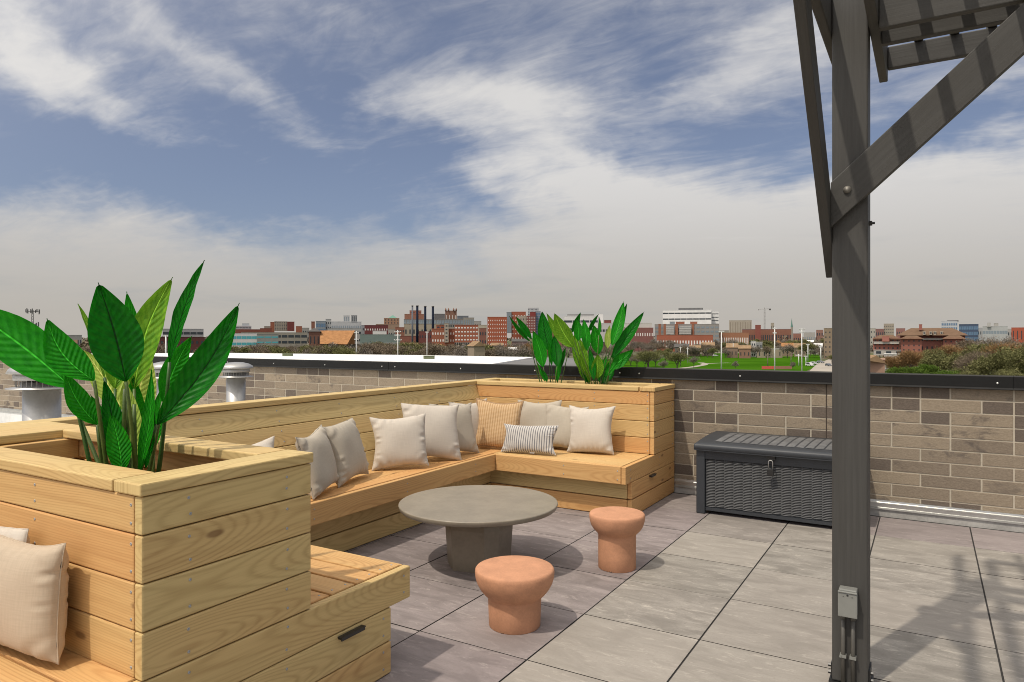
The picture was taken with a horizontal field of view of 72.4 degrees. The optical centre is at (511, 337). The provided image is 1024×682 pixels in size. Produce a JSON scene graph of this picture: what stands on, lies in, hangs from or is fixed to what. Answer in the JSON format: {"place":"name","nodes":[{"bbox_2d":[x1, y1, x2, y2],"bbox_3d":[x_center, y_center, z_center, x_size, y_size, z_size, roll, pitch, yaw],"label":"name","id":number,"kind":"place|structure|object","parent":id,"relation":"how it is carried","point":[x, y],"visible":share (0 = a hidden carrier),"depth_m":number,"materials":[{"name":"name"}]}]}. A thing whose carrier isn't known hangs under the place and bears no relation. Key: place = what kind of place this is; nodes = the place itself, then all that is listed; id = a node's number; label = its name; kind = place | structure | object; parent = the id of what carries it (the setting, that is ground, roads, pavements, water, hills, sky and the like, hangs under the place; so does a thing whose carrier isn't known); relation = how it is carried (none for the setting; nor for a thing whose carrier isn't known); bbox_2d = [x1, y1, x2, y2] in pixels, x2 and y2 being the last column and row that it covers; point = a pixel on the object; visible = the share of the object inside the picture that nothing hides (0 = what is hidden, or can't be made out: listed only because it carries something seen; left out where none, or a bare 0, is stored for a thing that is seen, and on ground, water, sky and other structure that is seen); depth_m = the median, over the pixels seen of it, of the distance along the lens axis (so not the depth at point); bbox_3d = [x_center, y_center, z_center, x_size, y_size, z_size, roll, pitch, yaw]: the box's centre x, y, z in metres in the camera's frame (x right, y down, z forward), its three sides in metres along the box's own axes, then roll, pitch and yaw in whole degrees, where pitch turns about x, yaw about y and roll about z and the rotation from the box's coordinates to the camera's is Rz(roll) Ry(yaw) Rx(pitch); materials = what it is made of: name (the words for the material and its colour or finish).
{"place":"outdoors","nodes":[
{"label":"outdoors","id":0,"kind":"place"},
{"bbox_2d":[154,353,532,363],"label":"roof","id":1,"kind":"structure","parent":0,"point":[439,359],"depth_m":35.63,"materials":[{"name":"white"}]},
{"bbox_2d":[0,0,1023,337],"label":"sky","id":2,"kind":"structure","parent":0,"point":[370,160],"materials":[{"name":"blue"}]},
{"bbox_2d":[82,338,996,372],"bbox_3d":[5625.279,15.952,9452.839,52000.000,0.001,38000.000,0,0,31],"label":"ground","id":3,"kind":"structure","parent":0,"point":[636,352],"depth_m":631.49,"materials":[{"name":"green plant"}]},
{"bbox_2d":[159,337,204,351],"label":"building","id":4,"kind":"structure","parent":3,"relation":"on","point":[196,342],"depth_m":623.51,"materials":[{"name":"brown brick"}]},
{"bbox_2d":[163,329,203,336],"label":"building","id":5,"kind":"structure","parent":3,"relation":"on","point":[193,332],"depth_m":903.58,"materials":[{"name":"grey concrete"}]},
{"bbox_2d":[235,323,259,332],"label":"building","id":6,"kind":"structure","parent":3,"relation":"on","point":[245,327],"depth_m":984.15,"materials":[{"name":"brown brick"}]},
{"bbox_2d":[232,333,277,347],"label":"building","id":7,"kind":"structure","parent":3,"relation":"on","point":[242,339],"depth_m":719.07,"materials":[{"name":"teal glass"}]},
{"bbox_2d":[241,332,306,347],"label":"building","id":8,"kind":"structure","parent":3,"relation":"on","point":[288,339],"depth_m":845.45,"materials":[{"name":"grey concrete"}]},
{"bbox_2d":[270,321,293,331],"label":"building","id":9,"kind":"structure","parent":3,"relation":"on","point":[281,326],"depth_m":1008.72,"materials":[{"name":"beige concrete"}]},
{"bbox_2d":[316,321,325,330],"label":"building","id":10,"kind":"structure","parent":3,"relation":"on","point":[320,325],"depth_m":890.12,"materials":[{"name":"blue glass"}]},
{"bbox_2d":[307,321,354,347],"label":"church","id":11,"kind":"structure","parent":3,"relation":"on","point":[317,337],"depth_m":469.91,"materials":[{"name":"orange brick"}]},
{"bbox_2d":[328,315,361,347],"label":"building","id":12,"kind":"structure","parent":3,"relation":"on","point":[347,324],"depth_m":898.48,"materials":[{"name":"grey concrete"}]},
{"bbox_2d":[333,348,357,353],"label":"tree","id":13,"kind":"object","parent":3,"relation":"on","point":[347,351],"visible":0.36,"depth_m":321.44,"materials":[{"name":"green plant"}]},
{"bbox_2d":[365,325,387,333],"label":"building","id":14,"kind":"structure","parent":3,"relation":"on","point":[369,329],"depth_m":839.59,"materials":[{"name":"red brick"}]},
{"bbox_2d":[360,334,399,344],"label":"building","id":15,"kind":"structure","parent":3,"relation":"on","point":[383,338],"depth_m":699.88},
{"bbox_2d":[376,315,398,328],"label":"building","id":16,"kind":"structure","parent":3,"relation":"on","point":[392,322],"depth_m":1001.71,"materials":[{"name":"brown brick"}]},
{"bbox_2d":[400,336,415,342],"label":"building","id":17,"kind":"structure","parent":3,"relation":"on","point":[406,339],"depth_m":699.63,"materials":[{"name":"red brick"}]},
{"bbox_2d":[404,310,423,318],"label":"building","id":18,"kind":"structure","parent":3,"relation":"on","point":[409,316],"depth_m":1080.91,"materials":[{"name":"brown brick"}]},
{"bbox_2d":[416,305,418,342],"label":"smokestack","id":19,"kind":"object","parent":3,"relation":"on","point":[417,328],"visible":0.83,"depth_m":678.93,"materials":[{"name":"metal"}]},
{"bbox_2d":[419,331,431,343],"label":"building","id":20,"kind":"structure","parent":3,"relation":"on","point":[424,337],"depth_m":599.92,"materials":[{"name":"red brick"}]},
{"bbox_2d":[421,343,444,354],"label":"tree","id":21,"kind":"object","parent":3,"relation":"on","point":[431,349],"visible":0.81,"depth_m":365.06,"materials":[{"name":"brown plant"}]},
{"bbox_2d":[404,319,462,335],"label":"building","id":22,"kind":"structure","parent":3,"relation":"on","point":[407,326],"depth_m":901.92,"materials":[{"name":"brown"}]},
{"bbox_2d":[445,308,456,318],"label":"tower","id":23,"kind":"structure","parent":3,"relation":"on","point":[450,314],"depth_m":1119.87,"materials":[{"name":"brown brick"}]},
{"bbox_2d":[432,323,477,347],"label":"building","id":24,"kind":"structure","parent":3,"relation":"on","point":[444,334],"depth_m":555.86,"materials":[{"name":"red brick"}]},
{"bbox_2d":[451,346,467,355],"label":"tree","id":25,"kind":"object","parent":3,"relation":"on","point":[463,352],"visible":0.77,"depth_m":369.52,"materials":[{"name":"brown plant"}]},
{"bbox_2d":[449,316,473,345],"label":"building","id":26,"kind":"structure","parent":3,"relation":"on","point":[467,320],"depth_m":999.22,"materials":[{"name":"grey concrete"}]},
{"bbox_2d":[467,341,484,355],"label":"house","id":27,"kind":"structure","parent":3,"relation":"on","point":[476,348],"depth_m":330.39,"materials":[{"name":"beige"}]},
{"bbox_2d":[479,328,486,344],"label":"building","id":28,"kind":"structure","parent":3,"relation":"on","point":[482,335],"depth_m":689.99,"materials":[{"name":"red brick"}]},
{"bbox_2d":[487,317,506,345],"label":"building","id":29,"kind":"structure","parent":3,"relation":"on","point":[496,329],"depth_m":899.98,"materials":[{"name":"brick"}]},
{"bbox_2d":[494,346,513,356],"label":"tree","id":30,"kind":"object","parent":3,"relation":"on","point":[505,352],"visible":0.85,"depth_m":352.94,"materials":[{"name":"brown plant"}]},
{"bbox_2d":[507,308,540,344],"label":"building","id":31,"kind":"structure","parent":3,"relation":"on","point":[530,321],"depth_m":977.88,"materials":[{"name":"red brick"}]},
{"bbox_2d":[502,358,575,365],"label":"roof","id":32,"kind":"structure","parent":3,"relation":"on","point":[570,362],"depth_m":29.83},
{"bbox_2d":[564,314,602,343],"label":"building","id":33,"kind":"structure","parent":3,"relation":"on","point":[569,319],"depth_m":1000.91,"materials":[{"name":"white concrete"}]},
{"bbox_2d":[600,320,612,346],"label":"building","id":34,"kind":"structure","parent":3,"relation":"on","point":[606,324],"depth_m":980.54,"materials":[{"name":"white concrete"}]},
{"bbox_2d":[625,323,652,350],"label":"building","id":35,"kind":"structure","parent":3,"relation":"on","point":[644,333],"depth_m":819.74,"materials":[{"name":"brown brick"}]},
{"bbox_2d":[657,335,712,350],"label":"building","id":36,"kind":"structure","parent":3,"relation":"on","point":[692,339],"depth_m":799.22,"materials":[{"name":"brown brick"}]},
{"bbox_2d":[655,322,718,349],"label":"building","id":37,"kind":"structure","parent":3,"relation":"on","point":[683,328],"depth_m":897.21,"materials":[{"name":"grey brick"}]},
{"bbox_2d":[663,308,718,323],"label":"building","id":38,"kind":"structure","parent":3,"relation":"on","point":[697,315],"depth_m":1501.57,"materials":[{"name":"white glass"}]},
{"bbox_2d":[719,333,748,347],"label":"building","id":39,"kind":"structure","parent":3,"relation":"on","point":[739,337],"depth_m":896.78,"materials":[{"name":"brown brick"}]},
{"bbox_2d":[729,320,751,332],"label":"building","id":40,"kind":"structure","parent":3,"relation":"on","point":[736,326],"depth_m":1701.18,"materials":[{"name":"beige concrete"}]},
{"bbox_2d":[742,329,790,340],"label":"building","id":41,"kind":"structure","parent":3,"relation":"on","point":[768,334],"depth_m":1297.60,"materials":[{"name":"red brick"}]},
{"bbox_2d":[757,349,781,357],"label":"clubhouse","id":42,"kind":"structure","parent":3,"relation":"on","point":[778,354],"depth_m":559.49,"materials":[{"name":"beige"}]},
{"bbox_2d":[824,328,831,358],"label":"building","id":43,"kind":"structure","parent":3,"relation":"on","point":[827,341],"depth_m":521.78,"materials":[{"name":"beige concrete"}]},
{"bbox_2d":[870,355,884,372],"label":"house","id":44,"kind":"structure","parent":3,"relation":"on","point":[877,364],"depth_m":189.76,"materials":[{"name":"beige"}]},
{"bbox_2d":[884,324,893,334],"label":"building","id":45,"kind":"structure","parent":3,"relation":"on","point":[888,329],"depth_m":1299.82,"materials":[{"name":"beige concrete"}]},
{"bbox_2d":[880,354,910,368],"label":"tree","id":46,"kind":"object","parent":3,"relation":"on","point":[890,361],"visible":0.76,"depth_m":248.35,"materials":[{"name":"brown plant"}]},
{"bbox_2d":[893,348,924,367],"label":"tree","id":47,"kind":"object","parent":3,"relation":"on","point":[909,357],"visible":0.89,"depth_m":243.59,"materials":[{"name":"brown plant"}]},
{"bbox_2d":[899,364,928,373],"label":"tree","id":48,"kind":"object","parent":3,"relation":"on","point":[913,370],"visible":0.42,"depth_m":204.23,"materials":[{"name":"green plant"}]},
{"bbox_2d":[873,324,966,354],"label":"building","id":49,"kind":"structure","parent":3,"relation":"on","point":[920,338],"depth_m":457.05,"materials":[{"name":"brown brick"}]},
{"bbox_2d":[916,363,941,373],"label":"tree","id":50,"kind":"object","parent":3,"relation":"on","point":[930,369],"visible":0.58,"depth_m":212.43,"materials":[{"name":"green plant"}]},
{"bbox_2d":[919,348,950,370],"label":"tree","id":51,"kind":"object","parent":3,"relation":"on","point":[935,357],"visible":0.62,"depth_m":234.54,"materials":[{"name":"green plant"}]},
{"bbox_2d":[930,342,967,355],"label":"tree","id":52,"kind":"object","parent":3,"relation":"on","point":[950,348],"visible":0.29,"depth_m":238.16,"materials":[{"name":"brown plant"}]},
{"bbox_2d":[941,320,958,329],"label":"building","id":53,"kind":"structure","parent":3,"relation":"on","point":[949,324],"depth_m":1250.56,"materials":[{"name":"white concrete"}]},
{"bbox_2d":[949,338,979,349],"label":"tree","id":54,"kind":"object","parent":3,"relation":"on","point":[960,344],"visible":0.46,"depth_m":400.48,"materials":[{"name":"brown plant"}]},
{"bbox_2d":[941,342,990,370],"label":"tree","id":55,"kind":"object","parent":3,"relation":"on","point":[948,361],"visible":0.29,"depth_m":222.23,"materials":[{"name":"green plant"}]},
{"bbox_2d":[959,324,977,341],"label":"building","id":56,"kind":"structure","parent":3,"relation":"on","point":[970,331],"depth_m":1199.28,"materials":[{"name":"blue glass"}]},
{"bbox_2d":[951,349,1002,374],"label":"tree","id":57,"kind":"object","parent":3,"relation":"on","point":[959,363],"visible":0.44,"depth_m":205.19,"materials":[{"name":"green plant"}]},
{"bbox_2d":[972,336,1011,349],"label":"tree","id":58,"kind":"object","parent":3,"relation":"on","point":[991,341],"visible":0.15,"depth_m":359.55,"materials":[{"name":"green plant"}]},
{"bbox_2d":[963,346,1023,374],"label":"tree","id":59,"kind":"object","parent":3,"relation":"on","point":[986,365],"visible":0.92,"depth_m":193.48,"materials":[{"name":"green plant"}]},
{"bbox_2d":[983,323,1007,340],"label":"building","id":60,"kind":"structure","parent":3,"relation":"on","point":[990,331],"depth_m":1150.34,"materials":[{"name":"grey concrete"}]},
{"bbox_2d":[976,341,1023,354],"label":"tree","id":61,"kind":"object","parent":3,"relation":"on","point":[994,347],"visible":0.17,"depth_m":210.28,"materials":[{"name":"green plant"}]},
{"bbox_2d":[1007,359,1023,373],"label":"tree","id":62,"kind":"object","parent":3,"relation":"on","point":[1021,368],"visible":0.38,"depth_m":190.47,"materials":[{"name":"green plant"}]},
{"bbox_2d":[1011,327,1023,342],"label":"building","id":63,"kind":"structure","parent":3,"relation":"on","point":[1017,333],"depth_m":704.49,"materials":[{"name":"red brick"}]},
{"bbox_2d":[622,353,819,370],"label":"lawn","id":64,"kind":"structure","parent":0,"point":[753,363],"depth_m":434.17,"materials":[{"name":"green plant"}]},
{"bbox_2d":[634,350,661,366],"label":"tree","id":65,"kind":"object","parent":64,"relation":"on","point":[644,357],"visible":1,"depth_m":343.94,"materials":[{"name":"green plant"}]},
{"bbox_2d":[665,352,689,367],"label":"tree","id":66,"kind":"object","parent":64,"relation":"on","point":[676,357],"visible":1,"depth_m":345.98,"materials":[{"name":"green plant"}]},
{"bbox_2d":[726,343,737,357],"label":"house","id":67,"kind":"structure","parent":64,"relation":"on","point":[732,348],"depth_m":560.15,"materials":[{"name":"beige glass"}]},
{"bbox_2d":[738,345,750,357],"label":"house","id":68,"kind":"structure","parent":64,"relation":"on","point":[744,351],"depth_m":545.28,"materials":[{"name":"beige glass"}]},
{"bbox_2d":[762,366,791,368],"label":"sports board","id":69,"kind":"object","parent":64,"relation":"on","point":[777,367],"visible":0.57,"depth_m":351.85,"materials":[{"name":"red"}]},
{"bbox_2d":[778,342,797,357],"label":"tree","id":70,"kind":"object","parent":64,"relation":"on","point":[790,347],"visible":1,"depth_m":550.23,"materials":[{"name":"green plant"}]},
{"bbox_2d":[793,343,806,356],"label":"house","id":71,"kind":"structure","parent":64,"relation":"on","point":[796,351],"depth_m":591.04,"materials":[{"name":"beige glass"}]},
{"bbox_2d":[798,343,817,357],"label":"tree","id":72,"kind":"object","parent":64,"relation":"on","point":[804,347],"visible":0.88,"depth_m":560.43,"materials":[{"name":"green plant"}]},
{"bbox_2d":[810,359,831,371],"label":"road","id":73,"kind":"structure","parent":0,"point":[820,367],"depth_m":373.76,"materials":[{"name":"concrete"}]},
{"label":"roof membrane","id":74,"kind":"structure","parent":0,"visible":0},
{"bbox_2d":[5,368,63,420],"bbox_3d":[-3.863,0.975,5.750,0.500,1.555,0.500,0,0,31],"label":"roof vent","id":75,"kind":"object","parent":74,"relation":"on","point":[40,400],"visible":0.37,"depth_m":5.63,"materials":[{"name":"metal"}]},
{"bbox_2d":[153,361,164,394],"bbox_3d":[-3.486,0.995,7.100,0.384,1.515,0.384,0,0,31],"label":"roof vent","id":76,"kind":"object","parent":74,"relation":"on","point":[157,367],"visible":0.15,"depth_m":6.96,"materials":[{"name":"metal"}]},
{"bbox_2d":[219,362,253,401],"bbox_3d":[-3.274,1.020,8.300,0.404,1.465,0.404,0,0,31],"label":"roof vent","id":77,"kind":"object","parent":74,"relation":"on","point":[235,374],"visible":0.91,"depth_m":8.20,"materials":[{"name":"metal"}]},
{"bbox_2d":[344,482,1023,681],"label":"paving","id":78,"kind":"structure","parent":74,"relation":"on","point":[652,620],"depth_m":3.78,"materials":[{"name":"grey tile"}]},
{"bbox_2d":[0,422,409,681],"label":"planter bench","id":79,"kind":"object","parent":78,"relation":"on","point":[197,560],"visible":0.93,"depth_m":2.34,"materials":[{"name":"brown wood"}]},
{"bbox_2d":[0,526,29,542],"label":"pillow","id":80,"kind":"object","parent":79,"relation":"on","point":[20,534],"visible":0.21,"depth_m":2.34,"materials":[{"name":"white fabric"}]},
{"bbox_2d":[0,535,68,664],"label":"pillow","id":81,"kind":"object","parent":79,"relation":"on","point":[34,580],"visible":1,"depth_m":2.15,"materials":[{"name":"fabric"}]},
{"bbox_2d":[0,260,239,472],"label":"leafy plant","id":82,"kind":"object","parent":79,"relation":"on","point":[130,417],"visible":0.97,"depth_m":2.60,"materials":[{"name":"green plant"}]},
{"bbox_2d":[0,378,501,551],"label":"long bench","id":83,"kind":"object","parent":78,"relation":"on","point":[356,510],"visible":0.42,"depth_m":5.01,"materials":[{"name":"brown wood"}]},
{"bbox_2d":[253,436,274,447],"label":"pillow","id":84,"kind":"object","parent":83,"relation":"on","point":[268,442],"visible":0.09,"depth_m":4.40,"materials":[{"name":"white fabric"}]},
{"bbox_2d":[295,424,338,499],"bbox_3d":[-1.269,0.805,4.585,0.191,0.428,0.450,0,0,8],"label":"pillow","id":85,"kind":"object","parent":83,"relation":"on","point":[324,473],"visible":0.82,"depth_m":4.49,"materials":[{"name":"beige fabric"}]},
{"bbox_2d":[323,417,368,487],"bbox_3d":[-1.179,0.804,4.962,0.202,0.430,0.448,0,0,17],"label":"pillow","id":86,"kind":"object","parent":83,"relation":"on","point":[345,440],"visible":0.89,"depth_m":4.87,"materials":[{"name":"beige fabric"}]},
{"bbox_2d":[369,413,428,470],"bbox_3d":[-0.880,0.810,5.461,0.457,0.418,0.204,0,0,-14],"label":"pillow","id":87,"kind":"object","parent":83,"relation":"on","point":[400,441],"visible":1,"depth_m":5.40,"materials":[{"name":"white fabric"}]},
{"bbox_2d":[401,403,461,459],"bbox_3d":[-0.670,0.778,5.807,0.526,0.481,0.221,0,0,-21],"label":"pillow","id":88,"kind":"object","parent":83,"relation":"on","point":[441,436],"visible":0.67,"depth_m":5.77,"materials":[{"name":"white fabric"}]},
{"bbox_2d":[429,402,479,452],"bbox_3d":[-0.503,0.791,6.102,0.477,0.455,0.202,0,0,-41],"label":"pillow","id":89,"kind":"object","parent":83,"relation":"on","point":[466,436],"visible":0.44,"depth_m":6.10,"materials":[{"name":"beige fabric"}]},
{"bbox_2d":[449,398,486,436],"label":"pillow","id":90,"kind":"object","parent":83,"relation":"on","point":[475,414],"visible":0.16,"depth_m":6.45,"materials":[{"name":"white fabric"}]},
{"bbox_2d":[398,485,557,572],"bbox_3d":[-0.215,1.252,4.500,1.020,0.400,1.020,0,0,31],"label":"coffee table","id":91,"kind":"object","parent":78,"relation":"on","point":[478,522],"visible":1,"depth_m":4.34,"materials":[{"name":"beige concrete"}]},
{"bbox_2d":[0,356,1023,532],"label":"parapet wall","id":92,"kind":"structure","parent":78,"relation":"on","point":[946,448],"depth_m":5.76,"materials":[{"name":"beige brick"}]},
{"bbox_2d":[475,555,554,634],"bbox_3d":[0.014,1.306,3.545,0.403,0.292,0.403,0,0,31],"label":"stool","id":93,"kind":"object","parent":78,"relation":"on","point":[514,589],"visible":1,"depth_m":3.42,"materials":[{"name":"ceramic"}]},
{"bbox_2d":[476,378,674,511],"bbox_3d":[0.415,0.940,6.529,1.906,1.016,1.240,0,0,31],"label":"planter bench","id":94,"kind":"object","parent":78,"relation":"on","point":[642,423],"visible":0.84,"depth_m":6.15,"materials":[{"name":"brown wood"}]},
{"bbox_2d":[476,398,523,447],"bbox_3d":[-0.136,0.792,6.418,0.478,0.461,0.160,0,0,15],"label":"pillow","id":95,"kind":"object","parent":94,"relation":"on","point":[494,418],"visible":0.82,"depth_m":6.39,"materials":[{"name":"beige fabric"}]},
{"bbox_2d":[501,424,558,454],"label":"pillow","id":96,"kind":"object","parent":94,"relation":"on","point":[532,439],"visible":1,"depth_m":6.09,"materials":[{"name":"white fabric"}]},
{"bbox_2d":[509,312,569,382],"bbox_3d":[0.269,0.193,6.855,0.635,0.923,0.231,0,0,-8],"label":"leafy plant","id":97,"kind":"object","parent":94,"relation":"on","point":[544,340],"visible":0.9,"depth_m":6.87,"materials":[{"name":"green plant"}]},
{"bbox_2d":[518,400,561,425],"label":"pillow","id":98,"kind":"object","parent":94,"relation":"on","point":[533,414],"visible":0.41,"depth_m":6.54,"materials":[{"name":"beige fabric"}]},
{"bbox_2d":[546,404,588,447],"bbox_3d":[0.479,0.815,6.364,0.439,0.408,0.156,0,0,28],"label":"pillow","id":99,"kind":"object","parent":94,"relation":"on","point":[559,416],"visible":0.45,"depth_m":6.33,"materials":[{"name":"beige fabric"}]},
{"bbox_2d":[567,405,615,454],"bbox_3d":[0.698,0.809,6.183,0.442,0.420,0.204,0,0,24],"label":"pillow","id":100,"kind":"object","parent":94,"relation":"on","point":[590,430],"visible":1,"depth_m":6.12,"materials":[{"name":"white fabric"}]},
{"bbox_2d":[554,301,643,402],"bbox_3d":[0.807,0.153,6.701,0.870,1.005,0.273,0,0,-7],"label":"leafy plant","id":101,"kind":"object","parent":94,"relation":"on","point":[589,366],"visible":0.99,"depth_m":6.65,"materials":[{"name":"green plant"}]},
{"bbox_2d":[589,506,644,572],"bbox_3d":[0.665,1.278,4.430,0.351,0.348,0.351,0,0,31],"label":"stool","id":102,"kind":"object","parent":78,"relation":"on","point":[617,529],"visible":1,"depth_m":4.32,"materials":[{"name":"ceramic"}]},
{"bbox_2d":[694,431,831,525],"bbox_3d":[2.189,1.142,5.751,1.210,0.620,0.657,0,0,31],"label":"deck box","id":103,"kind":"object","parent":78,"relation":"on","point":[731,473],"visible":0.91,"depth_m":5.57,"materials":[{"name":"grey plastic"}]},
{"bbox_2d":[793,0,1023,681],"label":"pergola","id":104,"kind":"object","parent":78,"relation":"on","point":[990,54],"visible":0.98,"depth_m":2.89,"materials":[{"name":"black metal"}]},
{"bbox_2d":[838,585,857,681],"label":"outlet box","id":105,"kind":"object","parent":104,"relation":"attached to","point":[847,601],"visible":1,"depth_m":2.88,"materials":[{"name":"grey paint"}]},
{"label":"lawn","id":106,"kind":"structure","parent":0,"visible":0},
{"bbox_2d":[508,343,533,356],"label":"tree","id":107,"kind":"object","parent":106,"relation":"on","point":[519,351],"visible":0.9,"depth_m":361.76,"materials":[{"name":"grey plant"}]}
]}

